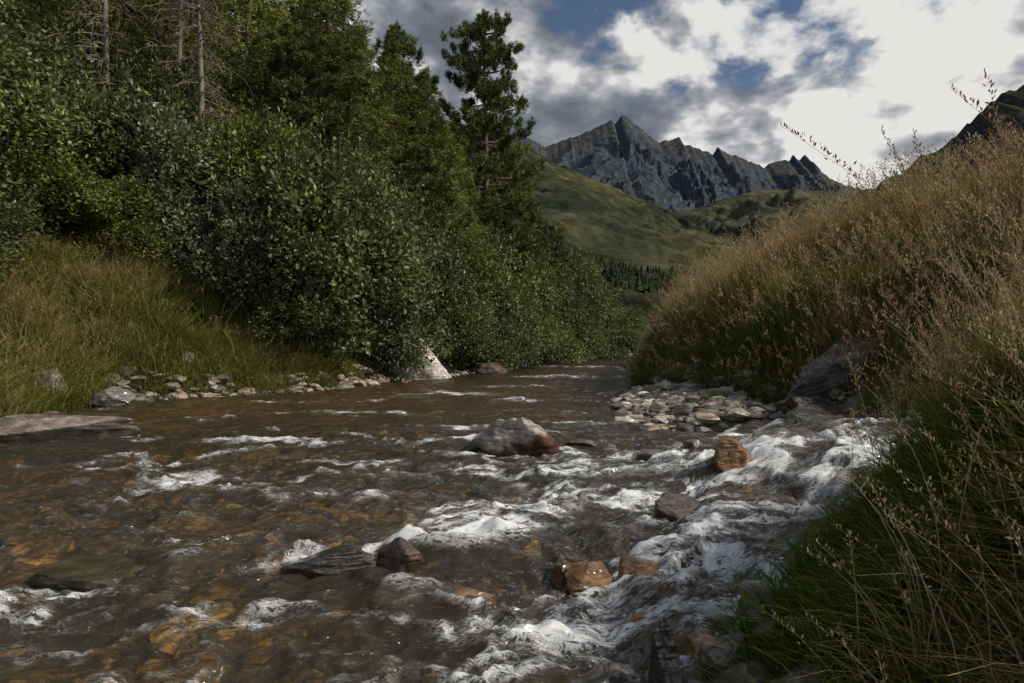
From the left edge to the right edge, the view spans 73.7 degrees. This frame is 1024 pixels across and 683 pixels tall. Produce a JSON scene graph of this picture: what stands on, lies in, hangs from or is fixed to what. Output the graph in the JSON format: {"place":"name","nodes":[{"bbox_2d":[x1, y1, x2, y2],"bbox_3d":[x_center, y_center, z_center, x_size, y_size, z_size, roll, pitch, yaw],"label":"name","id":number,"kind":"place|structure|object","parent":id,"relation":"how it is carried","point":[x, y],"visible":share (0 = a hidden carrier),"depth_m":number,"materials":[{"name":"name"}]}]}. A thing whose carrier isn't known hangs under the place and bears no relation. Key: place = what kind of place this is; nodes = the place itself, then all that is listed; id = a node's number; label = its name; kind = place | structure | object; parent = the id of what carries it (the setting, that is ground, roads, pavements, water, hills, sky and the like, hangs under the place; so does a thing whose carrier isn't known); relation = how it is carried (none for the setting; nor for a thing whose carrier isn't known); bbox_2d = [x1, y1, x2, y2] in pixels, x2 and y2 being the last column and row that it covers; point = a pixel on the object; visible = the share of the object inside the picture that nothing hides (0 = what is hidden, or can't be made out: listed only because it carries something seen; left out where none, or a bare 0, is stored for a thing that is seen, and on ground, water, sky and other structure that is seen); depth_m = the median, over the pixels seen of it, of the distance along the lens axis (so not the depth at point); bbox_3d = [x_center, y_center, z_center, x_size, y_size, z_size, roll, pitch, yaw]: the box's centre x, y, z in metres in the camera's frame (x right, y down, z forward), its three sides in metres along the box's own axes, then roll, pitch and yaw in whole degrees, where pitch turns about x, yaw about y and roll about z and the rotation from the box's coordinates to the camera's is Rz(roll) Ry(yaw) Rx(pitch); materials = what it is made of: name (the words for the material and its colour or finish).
{"place":"outdoors","nodes":[
{"label":"outdoors","id":0,"kind":"place"},
{"bbox_2d":[0,355,929,682],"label":"river water","id":1,"kind":"structure","parent":0,"point":[488,523],"depth_m":5.11,"materials":[{"name":"liquid"}]},
{"bbox_2d":[277,545,375,591],"bbox_3d":[-1.053,1.277,3.867,0.524,0.270,0.250,0,1,-21],"label":"wet rock","id":2,"kind":"object","parent":1,"relation":"in","point":[335,561],"visible":0.96,"depth_m":3.79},
{"bbox_2d":[376,537,423,576],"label":"wet rock","id":3,"kind":"object","parent":1,"relation":"in","point":[398,554],"visible":0.87,"depth_m":3.89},
{"bbox_2d":[359,575,515,628],"bbox_3d":[-0.364,1.357,3.528,0.780,0.211,0.376,0,1,10],"label":"wet rock","id":4,"kind":"object","parent":1,"relation":"in","point":[435,606],"visible":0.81,"depth_m":3.41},
{"bbox_2d":[460,437,488,464],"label":"river boulder","id":5,"kind":"object","parent":1,"relation":"in","point":[470,446],"visible":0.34,"depth_m":7.48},
{"bbox_2d":[470,362,507,376],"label":"boulder","id":6,"kind":"structure","parent":1,"relation":"in","point":[490,369],"depth_m":21.37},
{"bbox_2d":[473,417,577,480],"bbox_3d":[0.164,1.113,7.404,1.164,0.644,0.712,0,1,0],"label":"river boulder","id":7,"kind":"object","parent":1,"relation":"in","point":[521,437],"visible":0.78,"depth_m":7.15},
{"bbox_2d":[565,438,620,454],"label":"wet rock","id":8,"kind":"object","parent":1,"relation":"in","point":[584,442],"visible":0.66,"depth_m":7.61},
{"bbox_2d":[617,554,659,580],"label":"amber rock","id":9,"kind":"object","parent":1,"relation":"in","point":[629,564],"visible":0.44,"depth_m":3.59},
{"bbox_2d":[654,492,703,529],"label":"wet rock","id":10,"kind":"object","parent":1,"relation":"in","point":[671,507],"visible":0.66,"depth_m":4.76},
{"bbox_2d":[225,85,765,292],"bbox_3d":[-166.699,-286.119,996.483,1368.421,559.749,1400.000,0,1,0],"label":"hillside","id":11,"kind":"structure","parent":0,"point":[608,222],"depth_m":663.47,"materials":[{"name":"plant"}]},
{"bbox_2d":[536,219,676,293],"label":"distant conifers","id":12,"kind":"object","parent":11,"relation":"on","point":[647,285],"visible":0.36,"depth_m":225.34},
{"bbox_2d":[0,195,1023,682],"bbox_3d":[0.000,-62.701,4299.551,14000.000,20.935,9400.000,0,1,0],"label":"ground","id":13,"kind":"structure","parent":0,"point":[216,669],"depth_m":8.69,"materials":[{"name":"soil"}]},
{"bbox_2d":[0,160,56,282],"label":"alder bush","id":14,"kind":"object","parent":13,"relation":"on","point":[13,239],"visible":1,"depth_m":12.82,"materials":[{"name":"green plant"}]},
{"bbox_2d":[0,133,62,237],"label":"alder bush","id":15,"kind":"object","parent":13,"relation":"on","point":[2,184],"visible":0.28,"depth_m":13.80,"materials":[{"name":"green plant"}]},
{"bbox_2d":[0,0,86,92],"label":"alder bush","id":16,"kind":"object","parent":13,"relation":"on","point":[18,21],"visible":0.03,"depth_m":17.21,"materials":[{"name":"green plant"}]},
{"bbox_2d":[0,0,89,64],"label":"spruce tree","id":17,"kind":"object","parent":13,"relation":"on","point":[39,12],"visible":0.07,"depth_m":20.58,"materials":[{"name":"green plant"}]},
{"bbox_2d":[0,18,104,183],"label":"alder bush","id":18,"kind":"object","parent":13,"relation":"on","point":[12,82],"visible":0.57,"depth_m":14.81,"materials":[{"name":"green plant"}]},
{"bbox_2d":[32,369,77,402],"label":"bank rock","id":19,"kind":"object","parent":13,"relation":"on","point":[53,376],"visible":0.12,"depth_m":11.75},
{"bbox_2d":[0,414,144,453],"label":"flat rock slab","id":20,"kind":"structure","parent":13,"relation":"on","point":[38,428],"depth_m":8.26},
{"bbox_2d":[0,89,151,231],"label":"alder bush","id":21,"kind":"object","parent":13,"relation":"on","point":[56,184],"visible":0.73,"depth_m":14.87,"materials":[{"name":"green plant"}]},
{"bbox_2d":[1,0,164,174],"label":"tree","id":22,"kind":"object","parent":13,"relation":"on","point":[71,26],"visible":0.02,"depth_m":19.02,"materials":[{"name":"green plant"}]},
{"bbox_2d":[0,17,185,205],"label":"alder bush","id":23,"kind":"object","parent":13,"relation":"on","point":[78,99],"visible":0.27,"depth_m":16.54,"materials":[{"name":"green plant"}]},
{"bbox_2d":[40,0,160,104],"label":"dead larch tree","id":24,"kind":"object","parent":13,"relation":"on","point":[104,43],"visible":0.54,"depth_m":18.86,"materials":[{"name":"wood"}]},
{"bbox_2d":[84,386,136,407],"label":"bank rock","id":25,"kind":"object","parent":13,"relation":"on","point":[122,397],"visible":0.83,"depth_m":12.09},
{"bbox_2d":[32,0,209,110],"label":"larch tree","id":26,"kind":"object","parent":13,"relation":"on","point":[117,26],"visible":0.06,"depth_m":22.55,"materials":[{"name":"green plant"}]},
{"bbox_2d":[67,164,179,259],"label":"alder bush","id":27,"kind":"object","parent":13,"relation":"on","point":[121,225],"visible":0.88,"depth_m":15.19,"materials":[{"name":"green plant"}]},
{"bbox_2d":[68,49,254,253],"bbox_3d":[-9.074,-4.607,17.936,5.882,5.304,5.010,0,1,22],"label":"alder bush","id":28,"kind":"object","parent":13,"relation":"on","point":[173,174],"visible":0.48,"depth_m":16.48,"materials":[{"name":"green plant"}]},
{"bbox_2d":[110,0,218,115],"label":"larch tree","id":29,"kind":"object","parent":13,"relation":"on","point":[144,20],"visible":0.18,"depth_m":21.34,"materials":[{"name":"green plant"}]},
{"bbox_2d":[62,41,268,184],"bbox_3d":[-10.274,-5.784,19.829,6.349,6.067,5.687,1,1,38],"label":"alder bush","id":30,"kind":"object","parent":13,"relation":"on","point":[179,92],"visible":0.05,"depth_m":19.00,"materials":[{"name":"green plant"}]},
{"bbox_2d":[0,220,354,417],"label":"green grass bank","id":31,"kind":"structure","parent":13,"relation":"on","point":[44,324],"depth_m":13.85,"materials":[{"name":"plant"}]},
{"bbox_2d":[131,0,228,119],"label":"dead larch tree","id":32,"kind":"object","parent":13,"relation":"on","point":[179,22],"visible":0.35,"depth_m":20.25,"materials":[{"name":"wood"}]},
{"bbox_2d":[122,0,264,117],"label":"spruce tree","id":33,"kind":"object","parent":13,"relation":"on","point":[190,22],"visible":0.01,"depth_m":25.32,"materials":[{"name":"green plant"}]},
{"bbox_2d":[154,0,253,180],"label":"dead larch tree","id":34,"kind":"object","parent":13,"relation":"on","point":[200,38],"visible":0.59,"depth_m":18.72,"materials":[{"name":"wood"}]},
{"bbox_2d":[143,147,295,304],"bbox_3d":[-6.779,-2.704,16.310,3.455,3.929,4.056,0,1,-8],"label":"alder bush","id":35,"kind":"object","parent":13,"relation":"on","point":[202,239],"visible":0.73,"depth_m":15.47,"materials":[{"name":"green plant"}]},
{"bbox_2d":[163,86,281,228],"bbox_3d":[-7.924,-4.192,19.276,4.633,5.021,5.461,0,1,-3],"label":"alder bush","id":36,"kind":"object","parent":13,"relation":"on","point":[210,143],"visible":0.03,"depth_m":17.98,"materials":[{"name":"green plant"}]},
{"bbox_2d":[179,90,323,266],"bbox_3d":[-6.338,-3.528,18.134,5.071,5.738,4.302,0,1,29],"label":"alder bush","id":37,"kind":"object","parent":13,"relation":"on","point":[252,153],"visible":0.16,"depth_m":17.59,"materials":[{"name":"green plant"}]},
{"bbox_2d":[188,0,317,124],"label":"larch tree","id":38,"kind":"object","parent":13,"relation":"on","point":[246,33],"visible":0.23,"depth_m":23.31,"materials":[{"name":"green plant"}]},
{"bbox_2d":[244,77,329,178],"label":"alder bush","id":39,"kind":"object","parent":13,"relation":"on","point":[289,117],"visible":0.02,"depth_m":21.01,"materials":[{"name":"green plant"}]},
{"bbox_2d":[233,0,341,146],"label":"spruce tree","id":40,"kind":"object","parent":13,"relation":"on","point":[292,9],"visible":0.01,"depth_m":29.14,"materials":[{"name":"green plant"}]},
{"bbox_2d":[95,352,480,405],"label":"bank cobbles","id":41,"kind":"object","parent":13,"relation":"on","point":[347,383],"visible":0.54,"depth_m":14.30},
{"bbox_2d":[224,255,367,362],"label":"alder bush","id":42,"kind":"object","parent":13,"relation":"on","point":[296,315],"visible":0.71,"depth_m":15.40,"materials":[{"name":"green plant"}]},
{"bbox_2d":[225,18,393,192],"bbox_3d":[-6.656,-6.670,23.670,6.338,8.396,6.582,0,1,19],"label":"stone pine","id":43,"kind":"object","parent":13,"relation":"on","point":[327,76],"visible":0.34,"depth_m":22.53,"materials":[{"name":"green plant"}]},
{"bbox_2d":[204,124,451,355],"bbox_3d":[-4.637,-2.523,17.117,6.151,6.067,5.509,0,1,-18],"label":"alder bush","id":44,"kind":"object","parent":13,"relation":"on","point":[312,244],"visible":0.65,"depth_m":15.95,"materials":[{"name":"green plant"}]},
{"bbox_2d":[268,0,420,167],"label":"larch tree","id":45,"kind":"object","parent":13,"relation":"on","point":[331,7],"visible":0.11,"depth_m":26.14,"materials":[{"name":"green plant"}]},
{"bbox_2d":[293,103,407,229],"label":"alder bush","id":46,"kind":"object","parent":13,"relation":"on","point":[316,139],"visible":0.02,"depth_m":21.18,"materials":[{"name":"green plant"}]},
{"bbox_2d":[316,18,404,185],"bbox_3d":[-5.629,-7.018,25.477,5.448,10.146,5.945,0,1,8],"label":"larch tree","id":47,"kind":"object","parent":13,"relation":"on","point":[361,34],"visible":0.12,"depth_m":25.18,"materials":[{"name":"green plant"}]},
{"bbox_2d":[300,118,464,333],"bbox_3d":[-4.851,-3.094,19.943,5.627,6.514,5.624,1,1,42],"label":"alder bush","id":48,"kind":"object","parent":13,"relation":"on","point":[387,195],"visible":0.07,"depth_m":19.42,"materials":[{"name":"green plant"}]},
{"bbox_2d":[338,30,446,195],"bbox_3d":[-4.689,-7.075,26.978,5.916,10.623,5.965,0,1,-14],"label":"larch tree","id":49,"kind":"object","parent":13,"relation":"on","point":[393,60],"visible":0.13,"depth_m":26.67,"materials":[{"name":"green plant"}]},
{"bbox_2d":[344,193,447,372],"bbox_3d":[-3.936,-1.698,19.218,4.146,5.304,4.868,0,1,-7],"label":"alder bush","id":50,"kind":"object","parent":13,"relation":"on","point":[384,352],"visible":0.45,"depth_m":18.08,"materials":[{"name":"green plant"}]},
{"bbox_2d":[366,19,443,174],"bbox_3d":[-4.863,-8.880,30.981,5.623,11.497,4.757,0,1,-30],"label":"stone pine","id":51,"kind":"object","parent":13,"relation":"on","point":[409,47],"visible":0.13,"depth_m":30.50,"materials":[{"name":"green plant"}]},
{"bbox_2d":[241,319,572,387],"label":"green grass bank","id":52,"kind":"structure","parent":13,"relation":"on","point":[348,367],"depth_m":16.78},
{"bbox_2d":[364,150,463,250],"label":"alder bush","id":53,"kind":"object","parent":13,"relation":"on","point":[396,183],"visible":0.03,"depth_m":23.05,"materials":[{"name":"green plant"}]},
{"bbox_2d":[390,333,454,387],"bbox_3d":[-2.540,0.644,19.477,1.727,1.972,1.489,0,1,0],"label":"white boulder","id":54,"kind":"object","parent":13,"relation":"on","point":[436,370],"visible":0.34,"depth_m":18.93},
{"bbox_2d":[382,136,478,260],"bbox_3d":[-3.500,-4.094,24.233,4.493,6.550,5.310,0,1,15],"label":"stone pine","id":55,"kind":"object","parent":13,"relation":"on","point":[420,151],"visible":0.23,"depth_m":23.83,"materials":[{"name":"green plant"}]},
{"bbox_2d":[381,164,488,319],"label":"alder bush","id":56,"kind":"object","parent":13,"relation":"on","point":[425,242],"visible":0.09,"depth_m":21.61,"materials":[{"name":"green plant"}]},
{"bbox_2d":[394,61,494,252],"bbox_3d":[-3.527,-6.370,27.863,5.916,10.015,5.965,0,1,1],"label":"larch tree","id":57,"kind":"object","parent":13,"relation":"on","point":[435,118],"visible":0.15,"depth_m":27.55,"materials":[{"name":"green plant"}]},
{"bbox_2d":[0,411,908,682],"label":"riverbed stones","id":58,"kind":"object","parent":13,"relation":"on","point":[308,665],"visible":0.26,"depth_m":4.71,"materials":[{"name":"stone"}]},
{"bbox_2d":[19,546,228,617],"bbox_3d":[-2.161,1.356,3.870,0.958,0.233,0.606,0,1,15],"label":"wet rock","id":59,"kind":"object","parent":58,"relation":"on","point":[88,573],"visible":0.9,"depth_m":3.69,"materials":[{"name":"stone"}]},
{"bbox_2d":[507,666,581,682],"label":"wet rock","id":60,"kind":"object","parent":58,"relation":"on","point":[530,676],"visible":0.88,"depth_m":2.72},
{"bbox_2d":[570,661,640,682],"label":"wet rock","id":61,"kind":"object","parent":58,"relation":"on","point":[607,672],"visible":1,"depth_m":2.55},
{"bbox_2d":[447,415,882,682],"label":"rapid stones","id":62,"kind":"object","parent":58,"relation":"on","point":[478,549],"visible":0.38,"depth_m":4.16,"materials":[{"name":"stone"}]},
{"bbox_2d":[550,557,571,590],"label":"rock","id":63,"kind":"object","parent":62,"relation":"on","point":[558,578],"visible":0.49,"depth_m":3.71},
{"bbox_2d":[565,560,616,603],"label":"amber rock","id":64,"kind":"object","parent":62,"relation":"on","point":[580,576],"visible":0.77,"depth_m":3.57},
{"bbox_2d":[749,427,823,468],"bbox_3d":[2.690,1.059,6.918,1.087,0.392,0.549,-1,1,-40],"label":"wet rock","id":65,"kind":"object","parent":58,"relation":"on","point":[799,431],"visible":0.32,"depth_m":6.81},
{"bbox_2d":[776,404,845,438],"bbox_3d":[3.484,0.976,7.878,0.814,0.447,0.890,0,1,13],"label":"wet rock","id":66,"kind":"object","parent":58,"relation":"on","point":[813,411],"visible":0.41,"depth_m":7.67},
{"bbox_2d":[416,246,492,367],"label":"alder bush","id":67,"kind":"object","parent":13,"relation":"on","point":[449,337],"visible":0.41,"depth_m":20.72,"materials":[{"name":"green plant"}]},
{"bbox_2d":[437,168,512,309],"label":"larch tree","id":68,"kind":"object","parent":13,"relation":"on","point":[458,203],"visible":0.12,"depth_m":25.11,"materials":[{"name":"green plant"}]},
{"bbox_2d":[427,114,524,286],"bbox_3d":[-2.639,-4.980,26.926,5.319,8.067,4.874,1,1,45],"label":"larch tree","id":69,"kind":"object","parent":13,"relation":"on","point":[444,131],"visible":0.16,"depth_m":26.72,"materials":[{"name":"green plant"}]},
{"bbox_2d":[442,227,515,350],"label":"alder bush","id":70,"kind":"object","parent":13,"relation":"on","point":[488,275],"visible":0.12,"depth_m":23.83,"materials":[{"name":"green plant"}]},
{"bbox_2d":[443,283,529,381],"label":"alder bush","id":71,"kind":"object","parent":13,"relation":"on","point":[489,352],"visible":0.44,"depth_m":22.06,"materials":[{"name":"green plant"}]},
{"bbox_2d":[428,7,568,288],"bbox_3d":[-0.897,-7.854,29.573,6.436,13.859,6.197,0,1,17],"label":"stone pine","id":72,"kind":"object","parent":13,"relation":"on","point":[489,93],"visible":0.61,"depth_m":29.02,"materials":[{"name":"green plant"}]},
{"bbox_2d":[460,222,548,343],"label":"alder bush","id":73,"kind":"object","parent":13,"relation":"on","point":[510,291],"visible":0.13,"depth_m":25.62,"materials":[{"name":"green plant"}]},
{"bbox_2d":[483,290,546,374],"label":"alder bush","id":74,"kind":"object","parent":13,"relation":"on","point":[510,332],"visible":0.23,"depth_m":24.01,"materials":[{"name":"green plant"}]},
{"bbox_2d":[481,162,548,274],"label":"stone pine","id":75,"kind":"object","parent":13,"relation":"on","point":[529,207],"visible":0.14,"depth_m":32.59,"materials":[{"name":"green plant"}]},
{"bbox_2d":[481,217,568,320],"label":"alder bush","id":76,"kind":"object","parent":13,"relation":"on","point":[542,278],"visible":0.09,"depth_m":28.07,"materials":[{"name":"green plant"}]},
{"bbox_2d":[495,276,567,375],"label":"alder bush","id":77,"kind":"object","parent":13,"relation":"on","point":[534,320],"visible":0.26,"depth_m":25.46,"materials":[{"name":"green plant"}]},
{"bbox_2d":[501,220,569,290],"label":"stone pine","id":78,"kind":"object","parent":13,"relation":"on","point":[559,254],"visible":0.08,"depth_m":34.15,"materials":[{"name":"green plant"}]},
{"bbox_2d":[524,304,573,368],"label":"alder bush","id":79,"kind":"object","parent":13,"relation":"on","point":[550,352],"visible":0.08,"depth_m":27.68,"materials":[{"name":"green plant"}]},
{"bbox_2d":[515,229,592,318],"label":"alder bush","id":80,"kind":"object","parent":13,"relation":"on","point":[538,263],"visible":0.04,"depth_m":30.33,"materials":[{"name":"green plant"}]},
{"bbox_2d":[534,296,586,367],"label":"alder bush","id":81,"kind":"object","parent":13,"relation":"on","point":[560,324],"visible":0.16,"depth_m":29.34,"materials":[{"name":"green plant"}]},
{"bbox_2d":[546,249,607,342],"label":"alder bush","id":82,"kind":"object","parent":13,"relation":"on","point":[568,289],"visible":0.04,"depth_m":32.37,"materials":[{"name":"green plant"}]},
{"bbox_2d":[551,286,610,364],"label":"alder bush","id":83,"kind":"object","parent":13,"relation":"on","point":[582,331],"visible":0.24,"depth_m":30.67,"materials":[{"name":"green plant"}]},
{"bbox_2d":[552,240,628,322],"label":"alder bush","id":84,"kind":"object","parent":13,"relation":"on","point":[590,266],"visible":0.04,"depth_m":37.60,"materials":[{"name":"green plant"}]},
{"bbox_2d":[566,260,630,341],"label":"alder bush","id":85,"kind":"object","parent":13,"relation":"on","point":[588,286],"visible":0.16,"depth_m":34.52,"materials":[{"name":"green plant"}]},
{"bbox_2d":[571,295,628,365],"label":"alder bush","id":86,"kind":"object","parent":13,"relation":"on","point":[600,354],"visible":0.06,"depth_m":33.17,"materials":[{"name":"green plant"}]},
{"bbox_2d":[590,301,634,361],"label":"alder bush","id":87,"kind":"object","parent":13,"relation":"on","point":[618,349],"visible":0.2,"depth_m":35.04,"materials":[{"name":"green plant"}]},
{"bbox_2d":[601,288,644,341],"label":"alder bush","id":88,"kind":"object","parent":13,"relation":"on","point":[627,321],"visible":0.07,"depth_m":37.46,"materials":[{"name":"green plant"}]},
{"bbox_2d":[617,304,651,349],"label":"alder bush","id":89,"kind":"object","parent":13,"relation":"on","point":[637,319],"visible":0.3,"depth_m":39.95,"materials":[{"name":"green plant"}]},
{"bbox_2d":[648,618,687,682],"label":"wet rock","id":90,"kind":"object","parent":13,"relation":"on","point":[665,665],"visible":1,"depth_m":2.46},
{"bbox_2d":[712,435,753,482],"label":"amber rock","id":91,"kind":"object","parent":13,"relation":"on","point":[730,453],"visible":0.66,"depth_m":5.65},
{"bbox_2d":[610,363,856,435],"bbox_3d":[3.003,0.884,11.760,3.033,0.878,5.908,0,1,0],"label":"gravel bar","id":92,"kind":"object","parent":13,"relation":"on","point":[661,404],"visible":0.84,"depth_m":10.01,"materials":[{"name":"gravel"}]},
{"bbox_2d":[625,294,846,404],"bbox_3d":[3.836,-0.010,15.854,2.853,2.255,12.883,0,1,0],"label":"green grass edge","id":93,"kind":"object","parent":13,"relation":"on","point":[641,377],"depth_m":12.06,"materials":[{"name":"plant"}]},
{"bbox_2d":[714,659,780,682],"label":"wet rock","id":94,"kind":"object","parent":13,"relation":"on","point":[733,678],"visible":0.59,"depth_m":2.48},
{"bbox_2d":[738,563,790,594],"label":"wet rock","id":95,"kind":"object","parent":13,"relation":"on","point":[747,575],"visible":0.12,"depth_m":3.42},
{"bbox_2d":[687,409,929,682],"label":"bank cobbles","id":96,"kind":"object","parent":13,"relation":"on","point":[704,655],"visible":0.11,"depth_m":2.65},
{"bbox_2d":[775,396,843,413],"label":"bank boulder","id":97,"kind":"object","parent":13,"relation":"on","point":[787,406],"visible":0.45,"depth_m":8.77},
{"bbox_2d":[641,178,1023,682],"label":"foreground grass","id":98,"kind":"structure","parent":13,"relation":"on","point":[907,466],"depth_m":2.40,"materials":[{"name":"plant"}]},
{"bbox_2d":[785,334,882,400],"bbox_3d":[4.952,0.271,9.415,2.444,1.990,1.216,0,1,-24],"label":"bank boulder","id":99,"kind":"object","parent":13,"relation":"on","point":[811,380],"visible":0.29,"depth_m":9.14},
{"bbox_2d":[780,122,1023,462],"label":"tall grass stems","id":100,"kind":"object","parent":13,"relation":"on","point":[932,275],"visible":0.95,"depth_m":2.77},
{"bbox_2d":[841,68,1023,482],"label":"tall grass stems","id":101,"kind":"object","parent":13,"relation":"on","point":[1000,129],"visible":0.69,"depth_m":4.21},
{"bbox_2d":[469,188,675,325],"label":"dark hillside","id":102,"kind":"structure","parent":0,"point":[637,299],"depth_m":126.36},
{"bbox_2d":[203,0,1023,188],"label":"sky","id":103,"kind":"structure","parent":0,"point":[710,75],"materials":[{"name":"white"}]},
{"bbox_2d":[512,116,861,210],"bbox_3d":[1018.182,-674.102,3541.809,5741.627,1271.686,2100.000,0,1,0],"label":"mountain range","id":104,"kind":"structure","parent":0,"point":[625,154],"depth_m":3704.61,"materials":[{"name":"stone"}]},
{"bbox_2d":[676,187,854,248],"bbox_3d":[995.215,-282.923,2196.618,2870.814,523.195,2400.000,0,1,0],"label":"alpine foothill","id":105,"kind":"structure","parent":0,"point":[744,209],"depth_m":2157.65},
{"bbox_2d":[627,117,1023,414],"bbox_3d":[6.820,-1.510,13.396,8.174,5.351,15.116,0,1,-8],"label":"dry grass bank","id":106,"kind":"structure","parent":0,"point":[897,204],"depth_m":11.20,"materials":[{"name":"plant"}]},
{"bbox_2d":[757,85,1023,248],"bbox_3d":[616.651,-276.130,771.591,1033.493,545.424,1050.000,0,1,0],"label":"hillside","id":107,"kind":"structure","parent":0,"point":[1010,103],"depth_m":862.60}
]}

